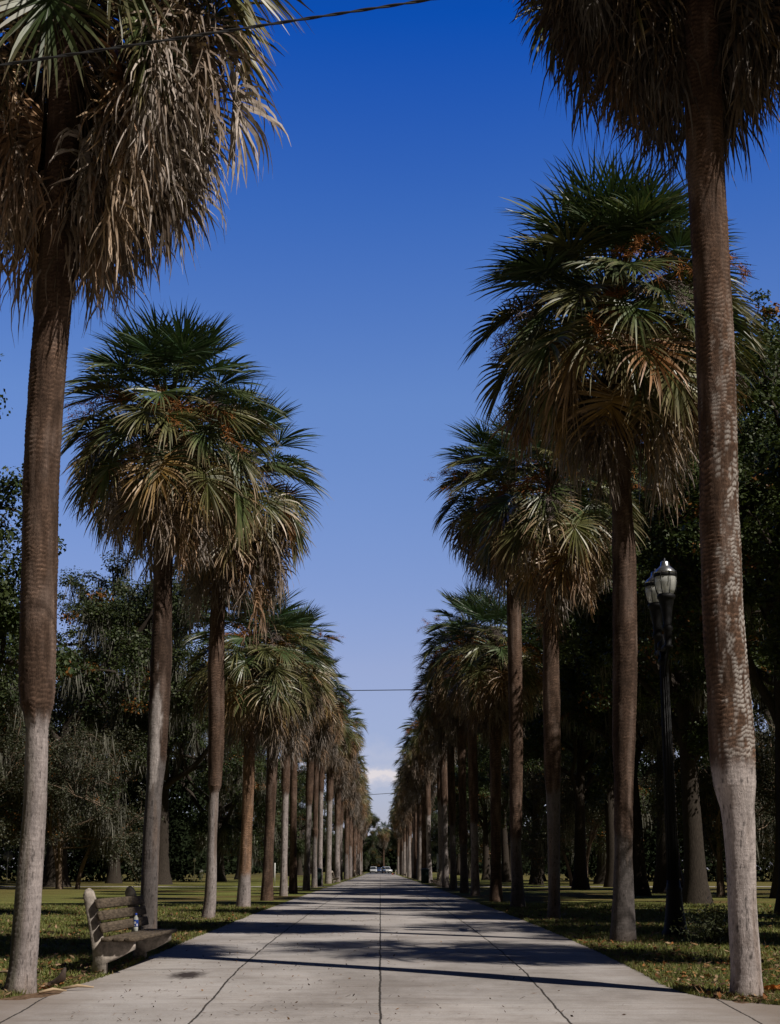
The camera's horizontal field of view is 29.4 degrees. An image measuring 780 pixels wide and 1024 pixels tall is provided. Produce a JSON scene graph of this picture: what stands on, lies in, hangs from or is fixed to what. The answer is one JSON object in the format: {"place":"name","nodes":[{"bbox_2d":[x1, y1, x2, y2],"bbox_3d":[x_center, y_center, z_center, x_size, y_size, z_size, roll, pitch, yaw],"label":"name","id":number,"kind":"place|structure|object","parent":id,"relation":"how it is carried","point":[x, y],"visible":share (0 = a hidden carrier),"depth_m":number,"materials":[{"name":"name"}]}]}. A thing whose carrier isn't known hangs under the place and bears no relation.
{"place":"outdoors","nodes":[
{"label":"outdoors","id":0,"kind":"place"},
{"bbox_2d":[0,886,329,886],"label":"path","id":1,"kind":"structure","parent":0,"point":[169,886],"depth_m":92.56,"materials":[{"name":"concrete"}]},
{"bbox_2d":[0,0,431,65],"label":"overhead cable","id":2,"kind":"object","parent":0,"point":[209,33],"visible":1,"depth_m":15.03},
{"bbox_2d":[115,689,424,690],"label":"overhead cable","id":3,"kind":"object","parent":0,"point":[334,690],"visible":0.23,"depth_m":79.89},
{"bbox_2d":[0,874,779,1023],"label":"walk","id":4,"kind":"structure","parent":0,"point":[549,964],"depth_m":17.28,"materials":[{"name":"concrete"}]},
{"bbox_2d":[0,985,62,999],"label":"soil","id":5,"kind":"structure","parent":4,"relation":"on","point":[29,996],"depth_m":15.65,"materials":[{"name":"soil"}]},
{"bbox_2d":[47,967,65,986],"bbox_3d":[-3.703,5.163,16.504,0.262,0.215,0.099,-6,-15,23],"label":"palm boot","id":6,"kind":"object","parent":5,"relation":"on","point":[59,978],"visible":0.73,"depth_m":16.45,"materials":[{"name":"plant"}]},
{"bbox_2d":[62,984,93,989],"bbox_3d":[-3.392,5.159,16.154,0.343,0.061,0.040,3,-14,-11],"label":"fallen stalk","id":7,"kind":"object","parent":5,"relation":"on","point":[75,986],"visible":0.94,"depth_m":16.14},
{"bbox_2d":[0,0,314,993],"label":"palm tree","id":8,"kind":"object","parent":5,"relation":"on","point":[108,158],"visible":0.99,"depth_m":17.54,"materials":[{"name":"brown plant"}]},
{"bbox_2d":[50,906,625,1020],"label":"twig litter","id":9,"kind":"object","parent":4,"relation":"on","point":[319,973],"visible":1,"depth_m":17.19,"materials":[{"name":"brown plant"}]},
{"bbox_2d":[421,868,428,882],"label":"trash bin","id":10,"kind":"object","parent":4,"relation":"on","point":[424,875],"visible":1,"depth_m":109.57,"materials":[{"name":"green paint"}]},
{"bbox_2d":[0,870,779,987],"bbox_3d":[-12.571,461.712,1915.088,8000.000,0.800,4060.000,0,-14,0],"label":"lawn","id":11,"kind":"structure","parent":0,"point":[195,895],"depth_m":66.31,"materials":[{"name":"plant"}]},
{"bbox_2d":[3,851,12,883],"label":"stop sign","id":12,"kind":"object","parent":11,"relation":"on","point":[8,857],"visible":0.97,"depth_m":111.84,"materials":[{"name":"metal"}]},
{"bbox_2d":[0,527,23,743],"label":"oak tree","id":13,"kind":"object","parent":11,"relation":"on","point":[11,697],"visible":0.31,"depth_m":78.19,"materials":[{"name":"green plant"}]},
{"bbox_2d":[0,680,78,855],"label":"crape myrtle","id":14,"kind":"object","parent":11,"relation":"on","point":[6,769],"visible":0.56,"depth_m":78.34,"materials":[{"name":"green plant"}]},
{"bbox_2d":[0,354,93,686],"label":"sweetgum tree","id":15,"kind":"object","parent":11,"relation":"on","point":[9,614],"visible":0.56,"depth_m":51.47,"materials":[{"name":"green plant"}]},
{"bbox_2d":[0,709,164,888],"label":"crape myrtle","id":16,"kind":"object","parent":11,"relation":"on","point":[103,835],"visible":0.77,"depth_m":81.06,"materials":[{"name":"green plant"}]},
{"bbox_2d":[0,556,224,887],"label":"oak tree","id":17,"kind":"object","parent":11,"relation":"on","point":[132,615],"visible":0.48,"depth_m":89.83,"materials":[{"name":"green plant"}]},
{"bbox_2d":[51,573,206,882],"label":"sweetgum tree","id":18,"kind":"object","parent":11,"relation":"on","point":[111,877],"visible":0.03,"depth_m":114.91,"materials":[{"name":"green plant"}]},
{"bbox_2d":[83,886,176,974],"bbox_3d":[-3.323,5.341,19.140,0.678,1.000,2.850,0,-14,2],"label":"park bench","id":19,"kind":"object","parent":11,"relation":"on","point":[141,942],"visible":0.96,"depth_m":18.15,"materials":[{"name":"concrete"}]},
{"bbox_2d":[11,502,266,884],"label":"oak tree","id":20,"kind":"object","parent":11,"relation":"on","point":[180,742],"visible":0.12,"depth_m":104.67,"materials":[{"name":"green plant"}]},
{"bbox_2d":[132,729,301,881],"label":"oak tree","id":21,"kind":"object","parent":11,"relation":"on","point":[229,819],"visible":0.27,"depth_m":126.38,"materials":[{"name":"green plant"}]},
{"bbox_2d":[186,657,266,879],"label":"oak tree","id":22,"kind":"object","parent":11,"relation":"on","point":[206,806],"visible":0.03,"depth_m":155.50,"materials":[{"name":"green plant"}]},
{"bbox_2d":[226,746,326,877],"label":"sweetgum tree","id":23,"kind":"object","parent":11,"relation":"on","point":[301,773],"visible":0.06,"depth_m":191.51,"materials":[{"name":"green plant"}]},
{"bbox_2d":[225,604,335,900],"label":"palm tree","id":24,"kind":"object","parent":11,"relation":"on","point":[317,678],"visible":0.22,"depth_m":52.13,"materials":[{"name":"green plant"}]},
{"bbox_2d":[240,617,340,895],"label":"palm tree","id":25,"kind":"object","parent":11,"relation":"on","point":[285,789],"visible":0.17,"depth_m":60.87,"materials":[{"name":"green plant"}]},
{"bbox_2d":[253,600,345,893],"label":"palm tree","id":26,"kind":"object","parent":11,"relation":"on","point":[293,887],"visible":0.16,"depth_m":67.21,"materials":[{"name":"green plant"}]},
{"bbox_2d":[274,755,333,874],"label":"oak tree","id":27,"kind":"object","parent":11,"relation":"on","point":[299,865],"visible":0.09,"depth_m":268.80,"materials":[{"name":"green plant"}]},
{"bbox_2d":[252,776,356,875],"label":"oak tree","id":28,"kind":"object","parent":11,"relation":"on","point":[300,848],"visible":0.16,"depth_m":229.82,"materials":[{"name":"green plant"}]},
{"bbox_2d":[288,802,343,873],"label":"oak tree","id":29,"kind":"object","parent":11,"relation":"on","point":[333,839],"visible":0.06,"depth_m":309.51,"materials":[{"name":"green plant"}]},
{"bbox_2d":[300,656,353,889],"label":"palm tree","id":30,"kind":"object","parent":11,"relation":"on","point":[325,728],"visible":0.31,"depth_m":80.24,"materials":[{"name":"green plant"}]},
{"bbox_2d":[302,678,351,887],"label":"palm tree","id":31,"kind":"object","parent":11,"relation":"on","point":[315,822],"visible":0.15,"depth_m":88.86,"materials":[{"name":"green plant"}]},
{"bbox_2d":[318,677,352,885],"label":"palm tree","id":32,"kind":"object","parent":11,"relation":"on","point":[320,815],"visible":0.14,"depth_m":96.73,"materials":[{"name":"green plant"}]},
{"bbox_2d":[324,708,357,883],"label":"palm tree","id":33,"kind":"object","parent":11,"relation":"on","point":[332,768],"visible":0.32,"depth_m":113.94,"materials":[{"name":"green plant"}]},
{"bbox_2d":[324,706,366,881],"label":"palm tree","id":34,"kind":"object","parent":11,"relation":"on","point":[346,776],"visible":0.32,"depth_m":126.66,"materials":[{"name":"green plant"}]},
{"bbox_2d":[324,745,366,879],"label":"palm tree","id":35,"kind":"object","parent":11,"relation":"on","point":[344,802],"visible":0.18,"depth_m":150.22,"materials":[{"name":"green plant"}]},
{"bbox_2d":[333,692,367,880],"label":"palm tree","id":36,"kind":"object","parent":11,"relation":"on","point":[360,732],"visible":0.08,"depth_m":138.28,"materials":[{"name":"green plant"}]},
{"bbox_2d":[333,761,368,863],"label":"palm tree","id":37,"kind":"object","parent":11,"relation":"on","point":[354,811],"visible":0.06,"depth_m":176.71,"materials":[{"name":"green plant"}]},
{"bbox_2d":[343,755,368,878],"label":"palm tree","id":38,"kind":"object","parent":11,"relation":"on","point":[359,781],"visible":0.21,"depth_m":163.25,"materials":[{"name":"brown plant"}]},
{"bbox_2d":[324,812,387,869],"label":"oak tree","id":39,"kind":"object","parent":11,"relation":"on","point":[369,845],"visible":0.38,"depth_m":457.95,"materials":[{"name":"green plant"}]},
{"bbox_2d":[349,756,368,877],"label":"palm tree","id":40,"kind":"object","parent":11,"relation":"on","point":[350,847],"visible":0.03,"depth_m":188.22,"materials":[{"name":"brown plant"}]},
{"bbox_2d":[352,777,368,876],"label":"palm tree","id":41,"kind":"object","parent":11,"relation":"on","point":[361,799],"visible":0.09,"depth_m":202.49,"materials":[{"name":"brown plant"}]},
{"bbox_2d":[353,787,372,876],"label":"palm tree","id":42,"kind":"object","parent":11,"relation":"on","point":[364,812],"visible":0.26,"depth_m":216.84,"materials":[{"name":"brown plant"}]},
{"bbox_2d":[356,785,370,873],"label":"palm tree","id":43,"kind":"object","parent":11,"relation":"on","point":[368,802],"visible":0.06,"depth_m":234.45,"materials":[{"name":"brown plant"}]},
{"bbox_2d":[357,803,370,875],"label":"palm tree","id":44,"kind":"object","parent":11,"relation":"on","point":[368,812],"visible":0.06,"depth_m":250.61,"materials":[{"name":"brown plant"}]},
{"bbox_2d":[360,813,373,874],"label":"palm tree","id":45,"kind":"object","parent":11,"relation":"on","point":[362,835],"visible":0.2,"depth_m":280.30,"materials":[{"name":"brown plant"}]},
{"bbox_2d":[365,828,395,867],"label":"oak tree","id":46,"kind":"object","parent":11,"relation":"on","point":[377,856],"visible":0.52,"depth_m":523.38,"materials":[{"name":"green plant"}]},
{"bbox_2d":[375,821,391,872],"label":"palm tree","id":47,"kind":"object","parent":11,"relation":"on","point":[384,835],"visible":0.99,"depth_m":440.81,"materials":[{"name":"green plant"}]},
{"bbox_2d":[0,745,774,881],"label":"woodland","id":48,"kind":"object","parent":11,"relation":"on","point":[181,858],"visible":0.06,"depth_m":133.69,"materials":[{"name":"plant"}]},
{"bbox_2d":[0,902,779,1004],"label":"grass","id":49,"kind":"structure","parent":11,"relation":"on","point":[774,933],"depth_m":24.41,"materials":[{"name":"plant"}]},
{"bbox_2d":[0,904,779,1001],"bbox_3d":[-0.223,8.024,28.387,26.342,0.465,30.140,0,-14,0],"label":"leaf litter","id":50,"kind":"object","parent":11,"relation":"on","point":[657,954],"visible":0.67,"depth_m":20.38,"materials":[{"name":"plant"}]},
{"bbox_2d":[385,791,399,854],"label":"oak tree","id":51,"kind":"object","parent":11,"relation":"on","point":[392,838],"visible":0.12,"depth_m":469.14,"materials":[{"name":"green plant"}]},
{"bbox_2d":[386,811,399,873],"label":"palm tree","id":52,"kind":"object","parent":11,"relation":"on","point":[397,845],"visible":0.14,"depth_m":309.95,"materials":[{"name":"brown plant"}]},
{"bbox_2d":[389,803,402,874],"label":"palm tree","id":53,"kind":"object","parent":11,"relation":"on","point":[392,815],"visible":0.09,"depth_m":261.48,"materials":[{"name":"brown plant"}]},
{"bbox_2d":[390,804,402,837],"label":"palm tree","id":54,"kind":"object","parent":11,"relation":"on","point":[398,822],"visible":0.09,"depth_m":246.40,"materials":[{"name":"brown plant"}]},
{"bbox_2d":[389,791,405,875],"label":"palm tree","id":55,"kind":"object","parent":11,"relation":"on","point":[404,849],"visible":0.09,"depth_m":230.34,"materials":[{"name":"brown plant"}]},
{"bbox_2d":[391,785,407,870],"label":"palm tree","id":56,"kind":"object","parent":11,"relation":"on","point":[398,811],"visible":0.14,"depth_m":217.16,"materials":[{"name":"brown plant"}]},
{"bbox_2d":[390,770,411,877],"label":"palm tree","id":57,"kind":"object","parent":11,"relation":"on","point":[404,811],"visible":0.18,"depth_m":190.75,"materials":[{"name":"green plant"}]},
{"bbox_2d":[393,784,411,872],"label":"palm tree","id":58,"kind":"object","parent":11,"relation":"on","point":[411,825],"visible":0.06,"depth_m":204.26,"materials":[{"name":"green plant"}]},
{"bbox_2d":[392,742,416,878],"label":"palm tree","id":59,"kind":"object","parent":11,"relation":"on","point":[415,838],"visible":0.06,"depth_m":165.22,"materials":[{"name":"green plant"}]},
{"bbox_2d":[395,762,413,877],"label":"palm tree","id":60,"kind":"object","parent":11,"relation":"on","point":[411,814],"visible":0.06,"depth_m":178.01,"materials":[{"name":"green plant"}]},
{"bbox_2d":[395,721,436,868],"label":"palm tree","id":61,"kind":"object","parent":11,"relation":"on","point":[417,787],"visible":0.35,"depth_m":130.45,"materials":[{"name":"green plant"}]},
{"bbox_2d":[395,754,436,879],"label":"palm tree","id":62,"kind":"object","parent":11,"relation":"on","point":[407,792],"visible":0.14,"depth_m":155.28,"materials":[{"name":"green plant"}]},
{"bbox_2d":[396,735,436,879],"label":"palm tree","id":63,"kind":"object","parent":11,"relation":"on","point":[417,801],"visible":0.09,"depth_m":144.88,"materials":[{"name":"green plant"}]},
{"bbox_2d":[397,705,436,882],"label":"palm tree","id":64,"kind":"object","parent":11,"relation":"on","point":[428,780],"visible":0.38,"depth_m":118.90,"materials":[{"name":"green plant"}]},
{"bbox_2d":[408,676,457,887],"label":"palm tree","id":65,"kind":"object","parent":11,"relation":"on","point":[424,732],"visible":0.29,"depth_m":89.50,"materials":[{"name":"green plant"}]},
{"bbox_2d":[410,709,456,885],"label":"palm tree","id":66,"kind":"object","parent":11,"relation":"on","point":[425,752],"visible":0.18,"depth_m":97.36,"materials":[{"name":"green plant"}]},
{"bbox_2d":[409,652,467,889],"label":"palm tree","id":67,"kind":"object","parent":11,"relation":"on","point":[435,726],"visible":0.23,"depth_m":79.85,"materials":[{"name":"green plant"}]},
{"bbox_2d":[413,612,486,892],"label":"palm tree","id":68,"kind":"object","parent":11,"relation":"on","point":[459,737],"visible":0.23,"depth_m":70.13,"materials":[{"name":"green plant"}]},
{"bbox_2d":[432,761,480,878],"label":"sweetgum tree","id":69,"kind":"object","parent":11,"relation":"on","point":[469,830],"depth_m":173.99,"materials":[{"name":"green plant"}]},
{"bbox_2d":[431,788,482,874],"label":"oak tree","id":70,"kind":"object","parent":11,"relation":"on","point":[434,817],"visible":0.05,"depth_m":274.74,"materials":[{"name":"green plant"}]},
{"bbox_2d":[417,580,507,895],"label":"palm tree","id":71,"kind":"object","parent":11,"relation":"on","point":[473,790],"visible":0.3,"depth_m":62.42,"materials":[{"name":"green plant"}]},
{"bbox_2d":[447,765,507,879],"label":"sweetgum tree","id":72,"kind":"object","parent":11,"relation":"on","point":[485,824],"visible":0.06,"depth_m":149.11,"materials":[{"name":"green plant"}]},
{"bbox_2d":[431,799,531,873],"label":"oak tree","id":73,"kind":"object","parent":11,"relation":"on","point":[480,835],"visible":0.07,"depth_m":157.32,"materials":[{"name":"green plant"}]},
{"bbox_2d":[428,586,542,901],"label":"palm tree","id":74,"kind":"object","parent":11,"relation":"on","point":[487,701],"visible":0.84,"depth_m":51.06,"materials":[{"name":"green plant"}]},
{"bbox_2d":[454,746,529,881],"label":"sweetgum tree","id":75,"kind":"object","parent":11,"relation":"on","point":[505,873],"visible":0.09,"depth_m":125.49,"materials":[{"name":"green plant"}]},
{"bbox_2d":[438,605,561,881],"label":"oak tree","id":76,"kind":"object","parent":11,"relation":"on","point":[543,876],"depth_m":132.98,"materials":[{"name":"green plant"}]},
{"bbox_2d":[454,623,575,884],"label":"sweetgum tree","id":77,"kind":"object","parent":11,"relation":"on","point":[533,807],"visible":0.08,"depth_m":103.92,"materials":[{"name":"green plant"}]},
{"bbox_2d":[478,599,655,889],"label":"sweetgum tree","id":78,"kind":"object","parent":11,"relation":"on","point":[534,744],"visible":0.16,"depth_m":79.40,"materials":[{"name":"green plant"}]},
{"bbox_2d":[501,752,655,885],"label":"crape myrtle","id":79,"kind":"object","parent":11,"relation":"on","point":[594,820],"visible":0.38,"depth_m":93.76,"materials":[{"name":"green plant"}]},
{"bbox_2d":[498,589,707,886],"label":"sweetgum tree","id":80,"kind":"object","parent":11,"relation":"on","point":[609,825],"visible":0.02,"depth_m":90.97,"materials":[{"name":"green plant"}]},
{"bbox_2d":[493,236,742,892],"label":"sweetgum tree","id":81,"kind":"object","parent":11,"relation":"on","point":[660,880],"depth_m":68.01,"materials":[{"name":"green plant"}]},
{"bbox_2d":[477,724,761,883],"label":"oak tree","id":82,"kind":"object","parent":11,"relation":"on","point":[601,867],"visible":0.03,"depth_m":108.54,"materials":[{"name":"green plant"}]},
{"bbox_2d":[505,366,777,904],"bbox_3d":[9.581,3.464,49.097,11.723,18.782,12.178,10,-17,-35],"label":"sweetgum tree","id":83,"kind":"object","parent":11,"relation":"on","point":[688,734],"visible":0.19,"depth_m":47.21,"materials":[{"name":"green plant"}]},
{"bbox_2d":[522,451,764,895],"bbox_3d":[10.706,6.374,63.380,12.837,19.797,12.356,11,-18,-39],"label":"sweetgum tree","id":84,"kind":"object","parent":11,"relation":"on","point":[572,689],"visible":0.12,"depth_m":61.70,"materials":[{"name":"green plant"}]},
{"bbox_2d":[523,288,779,913],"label":"sweetgum tree","id":85,"kind":"object","parent":11,"relation":"on","point":[752,500],"visible":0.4,"depth_m":38.16,"materials":[{"name":"green plant"}]},
{"bbox_2d":[644,558,689,937],"bbox_3d":[4.833,4.064,25.900,0.460,6.460,1.370,0,-14,0],"label":"street lamp","id":86,"kind":"object","parent":11,"relation":"on","point":[660,585],"visible":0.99,"depth_m":25.85,"materials":[{"name":"black cast iron"},{"name":"metal"},{"name":"glass"}]},
{"bbox_2d":[604,301,779,898],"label":"sweetgum tree","id":87,"kind":"object","parent":11,"relation":"on","point":[772,315],"visible":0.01,"depth_m":58.31,"materials":[{"name":"green plant"}]},
{"bbox_2d":[669,891,728,943],"bbox_3d":[4.940,6.335,23.118,1.145,0.848,1.234,-13,-19,43],"label":"shrub","id":88,"kind":"object","parent":11,"relation":"on","point":[713,922],"visible":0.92,"depth_m":23.07,"materials":[{"name":"green plant"}]},
{"bbox_2d":[633,695,774,896],"bbox_3d":[13.930,11.120,58.933,9.532,8.523,8.746,-2,-14,9],"label":"crape myrtle","id":89,"kind":"object","parent":11,"relation":"on","point":[710,808],"visible":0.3,"depth_m":58.89,"materials":[{"name":"green plant"}]},
{"bbox_2d":[637,412,774,759],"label":"oak tree","id":90,"kind":"object","parent":11,"relation":"on","point":[762,702],"visible":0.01,"depth_m":74.88,"materials":[{"name":"green plant"}]},
{"bbox_2d":[638,690,774,889],"bbox_3d":[16.768,11.344,65.720,12.786,11.433,11.732,-4,-14,17],"label":"crape myrtle","id":91,"kind":"object","parent":11,"relation":"on","point":[770,728],"visible":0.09,"depth_m":64.61,"materials":[{"name":"green plant"}]},
{"bbox_2d":[706,989,776,1003],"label":"soil","id":92,"kind":"structure","parent":11,"relation":"on","point":[738,1001],"depth_m":15.32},
{"bbox_2d":[500,0,779,996],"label":"palm tree","id":93,"kind":"object","parent":92,"relation":"on","point":[650,68],"visible":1,"depth_m":17.61,"materials":[{"name":"brown plant"}]},
{"bbox_2d":[748,397,779,681],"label":"sweetgum tree","id":94,"kind":"object","parent":11,"relation":"on","point":[773,653],"visible":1,"depth_m":32.34,"materials":[{"name":"green plant"}]},
{"bbox_2d":[0,0,779,869],"label":"sky","id":95,"kind":"structure","parent":0,"point":[345,273],"materials":[{"name":"blue"}]},
{"bbox_2d":[431,886,770,886],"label":"path","id":96,"kind":"structure","parent":0,"point":[570,886],"depth_m":92.56,"materials":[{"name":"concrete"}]},
{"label":"soil","id":97,"kind":"structure","parent":0,"visible":0},
{"bbox_2d":[60,293,292,928],"bbox_3d":[-4.015,1.689,26.299,4.600,11.506,4.645,0,-14,0],"label":"palm tree","id":98,"kind":"object","parent":97,"relation":"on","point":[171,491],"visible":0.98,"depth_m":26.14,"materials":[{"name":"green plant"}]},
{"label":"soil","id":99,"kind":"structure","parent":0,"visible":0},
{"bbox_2d":[145,377,329,917],"bbox_3d":[-3.731,2.992,34.829,4.826,12.876,5.010,0,-14,0],"label":"palm tree","id":100,"kind":"object","parent":99,"relation":"on","point":[279,530],"visible":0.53,"depth_m":34.64,"materials":[{"name":"green plant"}]},
{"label":"soil","id":101,"kind":"structure","parent":0,"visible":0},
{"bbox_2d":[178,588,333,906],"bbox_3d":[-3.965,6.547,43.358,4.676,9.903,4.664,0,-14,0],"label":"palm tree","id":102,"kind":"object","parent":101,"relation":"on","point":[252,685],"visible":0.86,"depth_m":42.94,"materials":[{"name":"green plant"}]},
{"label":"soil","id":103,"kind":"structure","parent":0,"visible":0},
{"bbox_2d":[457,139,771,941],"bbox_3d":[3.925,0.304,25.287,5.568,13.752,5.485,0,-14,0],"label":"palm tree","id":104,"kind":"object","parent":103,"relation":"on","point":[641,387],"visible":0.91,"depth_m":25.06,"materials":[{"name":"green plant"}]},
{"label":"soil","id":105,"kind":"structure","parent":0,"visible":0},
{"bbox_2d":[449,402,648,918],"bbox_3d":[3.862,3.161,34.552,5.144,12.418,4.919,0,-14,0],"label":"palm tree","id":106,"kind":"object","parent":105,"relation":"on","point":[570,559],"visible":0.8,"depth_m":34.33,"materials":[{"name":"green plant"}]},
{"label":"soil","id":107,"kind":"structure","parent":0,"visible":0},
{"bbox_2d":[424,398,591,906],"bbox_3d":[3.543,3.985,43.770,4.954,15.079,4.873,-10,-17,36],"label":"palm tree","id":108,"kind":"object","parent":107,"relation":"on","point":[515,676],"visible":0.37,"depth_m":43.84,"materials":[{"name":"green plant"}]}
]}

